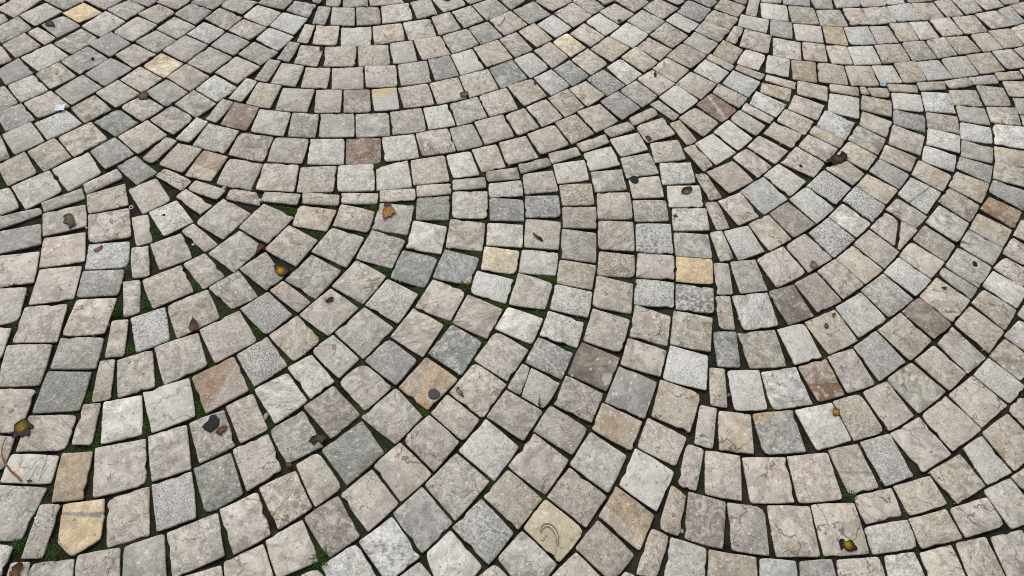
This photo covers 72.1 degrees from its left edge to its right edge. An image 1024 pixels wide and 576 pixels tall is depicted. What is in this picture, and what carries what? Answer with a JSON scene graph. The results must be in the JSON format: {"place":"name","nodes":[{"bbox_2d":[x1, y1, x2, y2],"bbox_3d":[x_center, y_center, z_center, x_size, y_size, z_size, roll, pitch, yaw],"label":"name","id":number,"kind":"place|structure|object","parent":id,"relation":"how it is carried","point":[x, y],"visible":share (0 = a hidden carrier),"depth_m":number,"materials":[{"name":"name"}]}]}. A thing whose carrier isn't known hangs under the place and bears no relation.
{"place":"outdoors","nodes":[
{"label":"outdoors","id":0,"kind":"place"},
{"bbox_2d":[0,0,1023,575],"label":"pavement","id":1,"kind":"structure","parent":0,"point":[450,482],"depth_m":1.87,"materials":[{"name":"stone"}]},
{"bbox_2d":[1,437,21,480],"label":"twig","id":2,"kind":"object","parent":1,"relation":"on","point":[12,472],"visible":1,"depth_m":1.53,"materials":[{"name":"brown wood"}]},
{"bbox_2d":[9,562,22,575],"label":"leaf","id":3,"kind":"object","parent":1,"relation":"on","point":[16,568],"visible":1,"depth_m":1.42,"materials":[{"name":"brown plant"}]},
{"bbox_2d":[12,417,33,437],"bbox_3d":[-1.103,0.314,1.589,0.043,0.003,0.049,-5,57,-7],"label":"leaf","id":4,"kind":"object","parent":1,"relation":"on","point":[22,427],"visible":1,"depth_m":1.59,"materials":[{"name":"brown plant"}]},
{"bbox_2d":[45,20,54,25],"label":"leaf","id":5,"kind":"object","parent":1,"relation":"on","point":[50,22],"visible":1,"depth_m":2.37,"materials":[{"name":"brown plant"}]},
{"bbox_2d":[54,104,64,110],"bbox_3d":[-1.383,-0.552,2.153,0.029,0.004,0.029,-7,57,-8],"label":"paper scrap","id":6,"kind":"object","parent":1,"relation":"on","point":[59,107],"visible":1,"depth_m":2.15,"materials":[{"name":"white paper"}]},
{"bbox_2d":[63,213,74,229],"bbox_3d":[-1.205,-0.182,1.915,0.031,0.004,0.059,-30,63,-21],"label":"leaf","id":7,"kind":"object","parent":1,"relation":"on","point":[69,219],"visible":1,"depth_m":1.92,"materials":[{"name":"brown plant"}]},
{"bbox_2d":[136,89,147,98],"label":"leaf","id":8,"kind":"object","parent":1,"relation":"on","point":[143,95],"visible":1,"depth_m":2.20,"materials":[{"name":"brown plant"}]},
{"bbox_2d":[189,316,197,330],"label":"leaf","id":9,"kind":"object","parent":1,"relation":"on","point":[193,324],"visible":1,"depth_m":1.76,"materials":[{"name":"brown plant"}]},
{"bbox_2d":[202,415,219,431],"bbox_3d":[-0.689,0.311,1.618,0.032,0.002,0.041,20,57,10],"label":"gum spot","id":10,"kind":"object","parent":1,"relation":"on","point":[211,424],"visible":1,"depth_m":1.62,"materials":[{"name":"black rubber"}]},
{"bbox_2d":[216,425,226,434],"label":"leaf","id":11,"kind":"object","parent":1,"relation":"on","point":[221,429],"visible":1,"depth_m":1.61,"materials":[{"name":"brown plant"}]},
{"bbox_2d":[254,243,264,257],"bbox_3d":[-0.679,-0.101,1.892,0.017,0.003,0.051,5,56,0],"label":"leaf","id":12,"kind":"object","parent":1,"relation":"on","point":[260,246],"visible":1,"depth_m":1.90,"materials":[{"name":"brown plant"}]},
{"bbox_2d":[264,413,268,420],"bbox_3d":[-0.573,0.300,1.641,0.011,0.010,0.020,5,56,0],"label":"pebble","id":13,"kind":"object","parent":1,"relation":"on","point":[266,416],"visible":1,"depth_m":1.64,"materials":[{"name":"pink stone"}]},
{"bbox_2d":[274,264,288,275],"bbox_3d":[-0.613,-0.048,1.861,0.047,0.003,0.029,25,58,13],"label":"leaf","id":14,"kind":"object","parent":1,"relation":"on","point":[280,270],"visible":1,"depth_m":1.86,"materials":[{"name":"plant"}]},
{"bbox_2d":[309,434,327,443],"bbox_3d":[-0.442,0.344,1.607,0.045,0.004,0.023,-8,57,-9],"label":"leaf","id":15,"kind":"object","parent":1,"relation":"on","point":[314,439],"visible":1,"depth_m":1.61,"materials":[{"name":"brown plant"}]},
{"bbox_2d":[382,202,394,218],"bbox_3d":[-0.351,-0.221,1.993,0.039,0.003,0.058,-14,58,-12],"label":"leaf","id":16,"kind":"object","parent":1,"relation":"on","point":[387,211],"visible":1,"depth_m":1.99,"materials":[{"name":"orange plant"}]},
{"bbox_2d":[428,389,439,398],"bbox_3d":[-0.186,0.254,1.686,0.029,0.003,0.027,5,56,0],"label":"gum spot","id":17,"kind":"object","parent":1,"relation":"on","point":[433,393],"visible":1,"depth_m":1.69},
{"bbox_2d":[456,387,463,396],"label":"leaf","id":18,"kind":"object","parent":1,"relation":"on","point":[459,391],"visible":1,"depth_m":1.69,"materials":[{"name":"plant"}]},
{"bbox_2d":[460,91,468,96],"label":"leaf","id":19,"kind":"object","parent":1,"relation":"on","point":[464,93],"visible":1,"depth_m":2.28,"materials":[{"name":"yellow plant"}]},
{"bbox_2d":[0,17,984,573],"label":"moss","id":20,"kind":"object","parent":1,"relation":"on","point":[316,555],"visible":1,"depth_m":1.72,"materials":[{"name":"green plant"}]},
{"bbox_2d":[0,0,1023,563],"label":"joint grit","id":21,"kind":"object","parent":1,"relation":"on","point":[478,270],"visible":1,"depth_m":1.93,"materials":[{"name":"grey gravel"}]},
{"bbox_2d":[533,232,542,240],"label":"leaf","id":22,"kind":"object","parent":1,"relation":"on","point":[538,237],"visible":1,"depth_m":1.97,"materials":[{"name":"plant"}]},
{"bbox_2d":[630,176,638,183],"bbox_3d":[0.366,-0.325,2.107,0.026,0.003,0.030,5,56,0],"label":"gum spot","id":23,"kind":"object","parent":1,"relation":"on","point":[634,179],"visible":1,"depth_m":2.10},
{"bbox_2d":[681,186,692,193],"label":"leaf","id":24,"kind":"object","parent":1,"relation":"on","point":[687,189],"visible":1,"depth_m":2.09,"materials":[{"name":"brown plant"}]},
{"bbox_2d":[810,260,817,268],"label":"leaf","id":25,"kind":"object","parent":1,"relation":"on","point":[813,265],"visible":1,"depth_m":1.96,"materials":[{"name":"beige plant"}]},
{"bbox_2d":[833,407,839,415],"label":"leaf","id":26,"kind":"object","parent":1,"relation":"on","point":[836,410],"visible":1,"depth_m":1.71,"materials":[{"name":"yellow plant"}]},
{"bbox_2d":[826,151,849,164],"bbox_3d":[1.014,-0.404,2.193,0.081,0.008,0.038,-23,60,-18],"label":"leaf","id":27,"kind":"object","parent":1,"relation":"on","point":[836,159],"visible":1,"depth_m":2.20,"materials":[{"name":"brown plant"}]},
{"bbox_2d":[837,539,857,551],"bbox_3d":[0.729,0.560,1.532,0.043,0.003,0.026,5,56,0],"label":"leaf","id":28,"kind":"object","parent":1,"relation":"on","point":[849,545],"visible":1,"depth_m":1.53,"materials":[{"name":"yellow plant"}]}
]}

